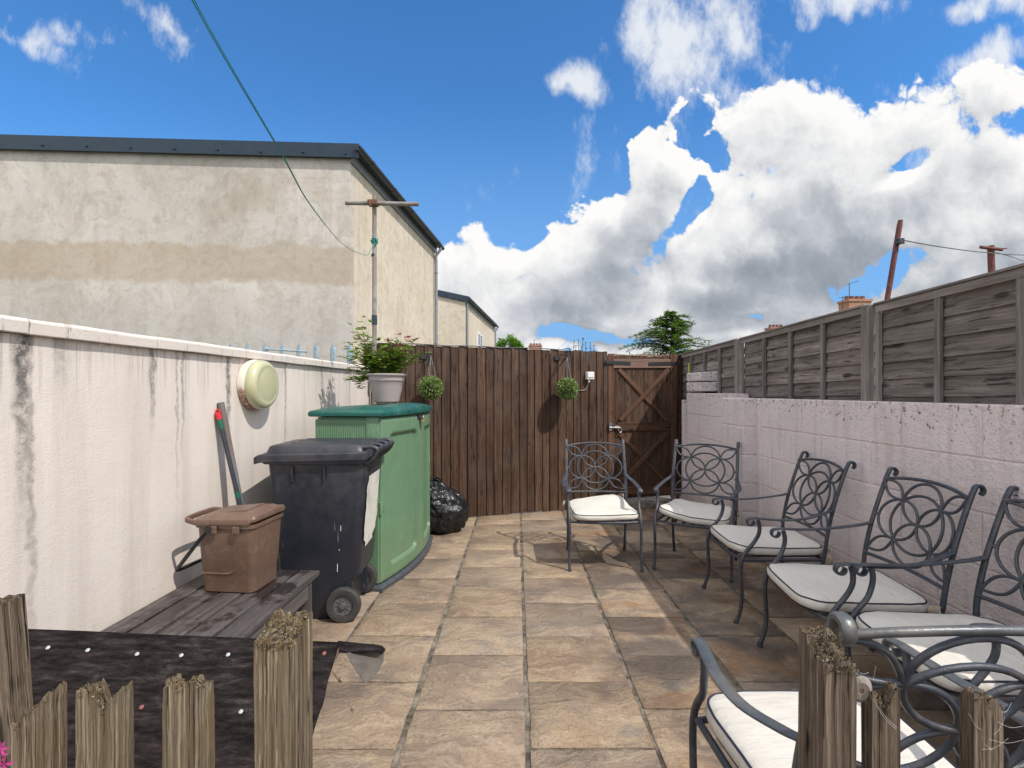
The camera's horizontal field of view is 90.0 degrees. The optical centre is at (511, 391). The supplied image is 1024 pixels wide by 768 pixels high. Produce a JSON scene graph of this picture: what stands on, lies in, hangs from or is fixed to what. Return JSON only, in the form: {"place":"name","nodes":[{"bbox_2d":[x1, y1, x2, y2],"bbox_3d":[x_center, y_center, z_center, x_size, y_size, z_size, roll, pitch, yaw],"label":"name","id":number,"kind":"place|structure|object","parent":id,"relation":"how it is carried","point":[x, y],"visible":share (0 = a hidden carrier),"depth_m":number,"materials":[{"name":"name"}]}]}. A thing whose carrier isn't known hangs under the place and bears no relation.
{"place":"outdoors","nodes":[
{"label":"outdoors","id":0,"kind":"place"},
{"bbox_2d":[0,134,444,364],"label":"rendered building","id":1,"kind":"structure","parent":0,"point":[236,243],"depth_m":7.89,"materials":[{"name":"plaster"},{"name":"dark metal"}]},
{"bbox_2d":[438,290,498,347],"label":"rendered house","id":2,"kind":"structure","parent":0,"point":[464,320],"depth_m":20.29,"materials":[{"name":"paint"}]},
{"bbox_2d":[477,332,482,345],"bbox_3d":[-1.494,-2.090,23.581,0.080,1.200,1.310,0,0,6],"label":"window","id":3,"kind":"structure","parent":2,"relation":"in","point":[479,337],"depth_m":23.44,"materials":[{"name":"white glass"}]},
{"bbox_2d":[0,0,1023,356],"label":"sky","id":4,"kind":"structure","parent":0,"point":[590,170],"materials":[{"name":"blue"}]},
{"bbox_2d":[528,339,541,349],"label":"brick house","id":5,"kind":"structure","parent":0,"point":[536,346],"depth_m":61.43,"materials":[{"name":"brick"}]},
{"bbox_2d":[313,496,1023,767],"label":"paving","id":6,"kind":"structure","parent":0,"point":[581,696],"depth_m":2.76,"materials":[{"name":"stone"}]},
{"bbox_2d":[0,741,14,767],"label":"pink flowers","id":7,"kind":"object","parent":6,"relation":"on","point":[2,753],"visible":1,"depth_m":0.66,"materials":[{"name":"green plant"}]},
{"bbox_2d":[0,594,312,767],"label":"picket fence","id":8,"kind":"object","parent":6,"relation":"on","point":[32,736],"visible":1,"depth_m":0.71,"materials":[{"name":"brown wood"}]},
{"bbox_2d":[28,629,384,767],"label":"roof membrane","id":9,"kind":"object","parent":6,"relation":"on","point":[149,664],"visible":0.59,"depth_m":1.32,"materials":[{"name":"fabric"}]},
{"bbox_2d":[332,671,341,682],"bbox_3d":[-0.454,0.741,1.330,0.028,0.031,0.004,0,0,0],"label":"dry twig","id":10,"kind":"object","parent":9,"relation":"hanging from","point":[339,681],"visible":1,"depth_m":1.33,"materials":[{"name":"brown wood"}]},
{"bbox_2d":[100,570,319,637],"bbox_3d":[-1.395,1.195,2.290,0.618,0.405,1.140,0,0,2],"label":"bench","id":11,"kind":"object","parent":6,"relation":"on","point":[193,607],"visible":0.29,"depth_m":2.35,"materials":[{"name":"grey wood"}]},
{"bbox_2d":[175,503,284,592],"bbox_3d":[-1.432,0.790,2.639,0.410,0.405,0.360,0,0,6],"label":"food caddy","id":12,"kind":"object","parent":11,"relation":"on","point":[239,546],"visible":1,"depth_m":2.52,"materials":[{"name":"brown plastic"}]},
{"bbox_2d":[215,409,241,504],"bbox_3d":[-1.573,0.756,3.004,0.321,1.310,0.033,0,0,-7],"label":"broom handle","id":13,"kind":"object","parent":6,"relation":"on","point":[218,415],"visible":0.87,"depth_m":2.98,"materials":[{"name":"grey metal"}]},
{"bbox_2d":[217,402,243,504],"bbox_3d":[-1.589,0.737,3.019,0.291,1.352,0.038,0,0,-1],"label":"grey pole","id":14,"kind":"object","parent":6,"relation":"on","point":[221,406],"visible":0.35,"depth_m":3.01,"materials":[{"name":"grey metal"}]},
{"bbox_2d":[254,438,394,622],"bbox_3d":[-1.192,0.866,3.366,0.748,1.097,0.612,0,0,-3],"label":"wheelie bin","id":15,"kind":"object","parent":6,"relation":"on","point":[325,491],"visible":0.99,"depth_m":3.13,"materials":[{"name":"black plastic"}]},
{"bbox_2d":[308,403,432,592],"bbox_3d":[-1.067,0.762,4.318,0.654,1.336,1.356,0,0,7],"label":"storage box","id":16,"kind":"object","parent":6,"relation":"on","point":[403,541],"visible":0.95,"depth_m":3.90,"materials":[{"name":"green plastic"}]},
{"bbox_2d":[365,373,406,401],"bbox_3d":[-1.063,-0.031,4.340,0.344,0.237,0.344,0,0,0],"label":"plant pot","id":17,"kind":"object","parent":16,"relation":"on","point":[386,387],"visible":0.98,"depth_m":4.23,"materials":[{"name":"plastic"}]},
{"bbox_2d":[337,315,428,388],"bbox_3d":[-1.059,-0.329,4.327,0.806,0.610,0.513,0,0,0],"label":"rose bush","id":18,"kind":"object","parent":17,"relation":"in","point":[389,361],"visible":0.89,"depth_m":4.28,"materials":[{"name":"green plant"}]},
{"bbox_2d":[379,415,419,582],"bbox_3d":[-0.864,0.782,3.978,0.059,1.173,0.689,0,0,14],"label":"door","id":19,"kind":"structure","parent":16,"relation":"in","point":[388,426],"depth_m":3.80,"materials":[{"name":"green plastic"}]},
{"bbox_2d":[419,412,429,553],"bbox_3d":[-0.791,0.782,4.624,0.056,1.173,0.610,0,0,-2],"label":"door","id":20,"kind":"structure","parent":16,"relation":"in","point":[424,536],"depth_m":4.43,"materials":[{"name":"green plastic"}]},
{"bbox_2d":[345,196,418,403],"bbox_3d":[-1.383,-0.323,5.472,0.777,3.544,0.127,0,0,0],"label":"washing line pole","id":21,"kind":"object","parent":6,"relation":"on","point":[373,203],"visible":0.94,"depth_m":5.48,"materials":[{"name":"metal"}]},
{"bbox_2d":[191,0,378,255],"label":"washing line","id":22,"kind":"object","parent":21,"relation":"attached to","point":[373,240],"visible":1,"depth_m":2.46,"materials":[{"name":"green plastic"}]},
{"bbox_2d":[430,477,468,533],"bbox_3d":[-0.741,1.164,5.303,0.590,0.560,0.478,0,0,0],"label":"refuse sack","id":23,"kind":"object","parent":6,"relation":"on","point":[449,511],"visible":0.7,"depth_m":5.14,"materials":[{"name":"black plastic"}]},
{"bbox_2d":[363,343,606,516],"bbox_3d":[-0.212,0.463,6.096,2.994,2.000,0.141,0,0,-18],"label":"board fence","id":24,"kind":"object","parent":6,"relation":"on","point":[505,423],"visible":0.7,"depth_m":6.10,"materials":[{"name":"brown wood"}]},
{"bbox_2d":[420,351,431,366],"bbox_3d":[-0.948,-0.373,5.666,0.096,0.180,0.244,0,0,-18],"label":"hanging bracket","id":25,"kind":"object","parent":24,"relation":"attached to","point":[423,357],"visible":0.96,"depth_m":5.75,"materials":[{"name":"black metal"}]},
{"bbox_2d":[418,356,443,400],"bbox_3d":[-0.885,-0.145,5.589,0.289,0.493,0.292,0,0,0],"label":"topiary ball","id":26,"kind":"object","parent":25,"relation":"hanging from","point":[430,387],"visible":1,"depth_m":5.52,"materials":[{"name":"green plant"}]},
{"bbox_2d":[378,343,588,390],"bbox_3d":[-0.254,-0.276,6.010,2.559,0.536,0.015,0,0,-18],"label":"cable","id":27,"kind":"object","parent":24,"relation":"attached to","point":[498,347],"visible":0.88,"depth_m":6.05,"materials":[{"name":"black plastic"}]},
{"bbox_2d":[554,354,567,364],"bbox_3d":[0.595,-0.394,6.176,0.096,0.180,0.244,0,0,-18],"label":"hanging bracket","id":28,"kind":"object","parent":24,"relation":"attached to","point":[556,357],"visible":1,"depth_m":6.25,"materials":[{"name":"black metal"}]},
{"bbox_2d":[555,358,578,400],"bbox_3d":[0.655,-0.149,6.101,0.289,0.524,0.295,0,0,0],"label":"topiary ball","id":29,"kind":"object","parent":28,"relation":"hanging from","point":[565,389],"visible":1,"depth_m":6.03,"materials":[{"name":"green plant"}]},
{"bbox_2d":[585,372,593,381],"bbox_3d":[0.973,-0.182,6.383,0.100,0.130,0.064,0,0,-18],"label":"junction box","id":30,"kind":"object","parent":24,"relation":"attached to","point":[589,376],"visible":1,"depth_m":6.36,"materials":[{"name":"white plastic"}]},
{"bbox_2d":[393,510,791,761],"bbox_3d":[0.412,1.425,4.037,2.430,0.078,4.859,0,0,0],"label":"paving moss","id":31,"kind":"object","parent":6,"relation":"on","point":[526,645],"visible":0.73,"depth_m":3.11,"materials":[{"name":"green plant"}]},
{"bbox_2d":[562,439,643,572],"bbox_3d":[0.754,0.934,4.414,0.646,0.993,0.747,0,0,2],"label":"iron armchair","id":32,"kind":"object","parent":6,"relation":"on","point":[568,491],"visible":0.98,"depth_m":4.63,"materials":[{"name":"black metal"}]},
{"bbox_2d":[562,493,638,520],"bbox_3d":[0.754,0.996,4.357,0.562,0.145,0.598,0,0,-4],"label":"seat cushion","id":33,"kind":"object","parent":32,"relation":"on","point":[612,507],"visible":0.94,"depth_m":4.22,"materials":[{"name":"beige fabric"}]},
{"bbox_2d":[627,498,681,509],"bbox_3d":[1.783,1.453,6.545,1.089,0.065,0.280,0,0,-18],"label":"gate step","id":34,"kind":"object","parent":6,"relation":"on","point":[649,504],"visible":0.44,"depth_m":6.50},
{"bbox_2d":[675,355,682,497],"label":"end boards","id":35,"kind":"object","parent":6,"relation":"on","point":[680,382],"visible":0.14,"depth_m":6.87,"materials":[{"name":"brown wood"}]},
{"bbox_2d":[605,354,679,497],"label":"garden gate","id":36,"kind":"structure","parent":35,"relation":"attached to","point":[642,405],"depth_m":6.67,"materials":[{"name":"brown wood"}]},
{"bbox_2d":[652,439,741,582],"bbox_3d":[1.565,0.932,4.275,0.646,0.993,0.747,0,0,30],"label":"iron armchair","id":37,"kind":"object","parent":6,"relation":"on","point":[736,491],"visible":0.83,"depth_m":4.43,"materials":[{"name":"black metal"}]},
{"bbox_2d":[659,497,738,525],"bbox_3d":[1.540,1.000,4.224,0.563,0.150,0.598,0,0,30],"label":"seat cushion","id":38,"kind":"object","parent":37,"relation":"on","point":[692,512],"visible":0.83,"depth_m":4.07,"materials":[{"name":"beige fabric"}]},
{"bbox_2d":[734,339,740,393],"bbox_3d":[2.270,0.467,5.120,0.070,1.987,0.060,0,0,0],"label":"fence post","id":39,"kind":"object","parent":6,"relation":"on","point":[737,366],"visible":0.28,"depth_m":5.09,"materials":[{"name":"grey concrete"}]},
{"bbox_2d":[702,451,856,623],"bbox_3d":[1.734,0.919,3.398,0.747,0.993,0.646,0,0,2],"label":"iron armchair","id":40,"kind":"object","parent":6,"relation":"on","point":[819,515],"visible":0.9,"depth_m":3.25,"materials":[{"name":"black metal"}]},
{"bbox_2d":[711,524,832,564],"bbox_3d":[1.677,0.997,3.397,0.596,0.126,0.562,0,0,2],"label":"seat cushion","id":41,"kind":"object","parent":40,"relation":"on","point":[737,538],"visible":0.78,"depth_m":3.24,"materials":[{"name":"beige fabric"}]},
{"bbox_2d":[689,611,1023,767],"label":"iron armchair","id":42,"kind":"object","parent":6,"relation":"on","point":[842,625],"visible":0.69,"depth_m":0.95,"materials":[{"name":"grey metal"}]},
{"bbox_2d":[705,690,956,767],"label":"seat cushion","id":43,"kind":"object","parent":42,"relation":"on","point":[745,740],"visible":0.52,"depth_m":1.38,"materials":[{"name":"beige fabric"}]},
{"bbox_2d":[861,304,874,400],"bbox_3d":[2.270,0.456,3.245,0.070,2.008,0.075,0,0,0],"label":"fence post","id":44,"kind":"object","parent":6,"relation":"on","point":[868,352],"visible":0.34,"depth_m":3.21,"materials":[{"name":"grey concrete"}]},
{"bbox_2d":[757,467,986,707],"bbox_3d":[1.719,0.905,2.529,0.747,0.993,0.646,0,0,1],"label":"iron armchair","id":45,"kind":"object","parent":6,"relation":"on","point":[956,534],"visible":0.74,"depth_m":2.47,"materials":[{"name":"black metal"}]},
{"bbox_2d":[767,563,940,613],"bbox_3d":[1.643,0.985,2.548,0.595,0.123,0.564,0,0,7],"label":"seat cushion","id":46,"kind":"object","parent":45,"relation":"on","point":[819,587],"visible":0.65,"depth_m":2.42,"materials":[{"name":"beige fabric"}]},
{"bbox_2d":[798,626,1003,767],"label":"picket fence","id":47,"kind":"object","parent":6,"relation":"on","point":[833,688],"visible":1,"depth_m":0.70,"materials":[{"name":"brown wood"}]},
{"bbox_2d":[857,667,1021,749],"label":"cobwebs","id":48,"kind":"object","parent":47,"relation":"attached to","point":[969,714],"visible":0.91,"depth_m":0.70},
{"bbox_2d":[844,486,1023,767],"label":"iron armchair","id":49,"kind":"object","parent":6,"relation":"on","point":[977,679],"visible":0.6,"depth_m":2.15,"materials":[{"name":"black metal"}]},
{"bbox_2d":[856,611,1023,696],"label":"seat cushion","id":50,"kind":"object","parent":49,"relation":"on","point":[1011,657],"visible":0.54,"depth_m":1.85,"materials":[{"name":"beige fabric"}]},
{"bbox_2d":[744,325,782,377],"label":"brick house","id":51,"kind":"structure","parent":0,"point":[770,327],"depth_m":41.88,"materials":[{"name":"brick"}]},
{"bbox_2d":[744,281,872,389],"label":"brick house","id":52,"kind":"structure","parent":0,"point":[849,301],"depth_m":29.66,"materials":[{"name":"brick"}]},
{"label":"ground","id":53,"kind":"structure","parent":0,"visible":0},
{"bbox_2d":[0,315,370,631],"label":"garden wall","id":54,"kind":"structure","parent":53,"relation":"on","point":[114,471],"depth_m":2.32,"materials":[{"name":"white paint"}]},
{"bbox_2d":[237,360,278,409],"bbox_3d":[-1.649,-0.045,3.356,0.119,0.332,0.332,0,0,4],"label":"bulkhead light","id":55,"kind":"object","parent":54,"relation":"attached to","point":[257,384],"visible":1,"depth_m":3.26,"materials":[{"name":"beige plastic"}]},
{"bbox_2d":[211,342,352,363],"bbox_3d":[-2.977,0.389,5.909,2.395,1.941,0.343,0,0,-4],"label":"palisade fence","id":56,"kind":"object","parent":53,"relation":"on","point":[282,349],"visible":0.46,"depth_m":6.07,"materials":[{"name":"metal"}]},
{"bbox_2d":[495,334,523,348],"bbox_3d":[-0.023,-0.613,24.046,1.435,4.269,1.224,0,0,37],"label":"broadleaf tree","id":57,"kind":"object","parent":53,"relation":"on","point":[513,341],"visible":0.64,"depth_m":23.78,"materials":[{"name":"green plant"}]},
{"bbox_2d":[573,338,594,350],"bbox_3d":[1.331,0.259,9.501,0.447,2.522,0.094,0,0,0],"label":"tall shrub","id":58,"kind":"object","parent":53,"relation":"on","point":[582,345],"visible":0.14,"depth_m":9.50,"materials":[{"name":"plant"}]},
{"bbox_2d":[618,309,712,356],"bbox_3d":[4.597,-0.458,14.991,3.009,3.956,3.057,0,0,0],"label":"conifer tree","id":59,"kind":"object","parent":53,"relation":"on","point":[677,325],"visible":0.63,"depth_m":14.80,"materials":[{"name":"green plant"}]},
{"bbox_2d":[682,372,1023,726],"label":"block wall","id":60,"kind":"structure","parent":53,"relation":"on","point":[964,447],"depth_m":2.98,"materials":[{"name":"white paint"}]},
{"bbox_2d":[678,338,738,399],"bbox_3d":[2.285,0.403,6.055,0.055,1.878,1.798,0,0,0],"label":"lap fence","id":61,"kind":"object","parent":60,"relation":"attached to","point":[719,358],"visible":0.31,"depth_m":5.78,"materials":[{"name":"wood"}]},
{"bbox_2d":[739,304,867,400],"bbox_3d":[2.285,0.378,4.185,0.055,1.882,1.798,0,0,0],"label":"lap fence","id":62,"kind":"object","parent":60,"relation":"attached to","point":[817,358],"visible":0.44,"depth_m":3.96,"materials":[{"name":"wood"}]},
{"bbox_2d":[873,263,1023,404],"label":"lap fence","id":63,"kind":"object","parent":60,"relation":"attached to","point":[960,341],"visible":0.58,"depth_m":2.64,"materials":[{"name":"wood"}]},
{"bbox_2d":[884,220,904,299],"bbox_3d":[4.987,-0.411,6.962,0.706,3.872,0.144,0,0,0],"label":"leaning pole","id":64,"kind":"object","parent":53,"relation":"on","point":[898,240],"visible":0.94,"depth_m":6.97,"materials":[{"name":"brown wood"}]},
{"bbox_2d":[905,240,1023,255],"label":"overhead wire","id":65,"kind":"object","parent":64,"relation":"attached to","point":[959,249],"visible":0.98,"depth_m":7.94,"materials":[{"name":"black plastic"}]},
{"bbox_2d":[979,245,1006,271],"bbox_3d":[8.418,-0.523,8.987,0.463,4.087,0.125,0,0,0],"label":"cross pole","id":66,"kind":"object","parent":53,"relation":"on","point":[991,258],"visible":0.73,"depth_m":8.96,"materials":[{"name":"brown wood"}]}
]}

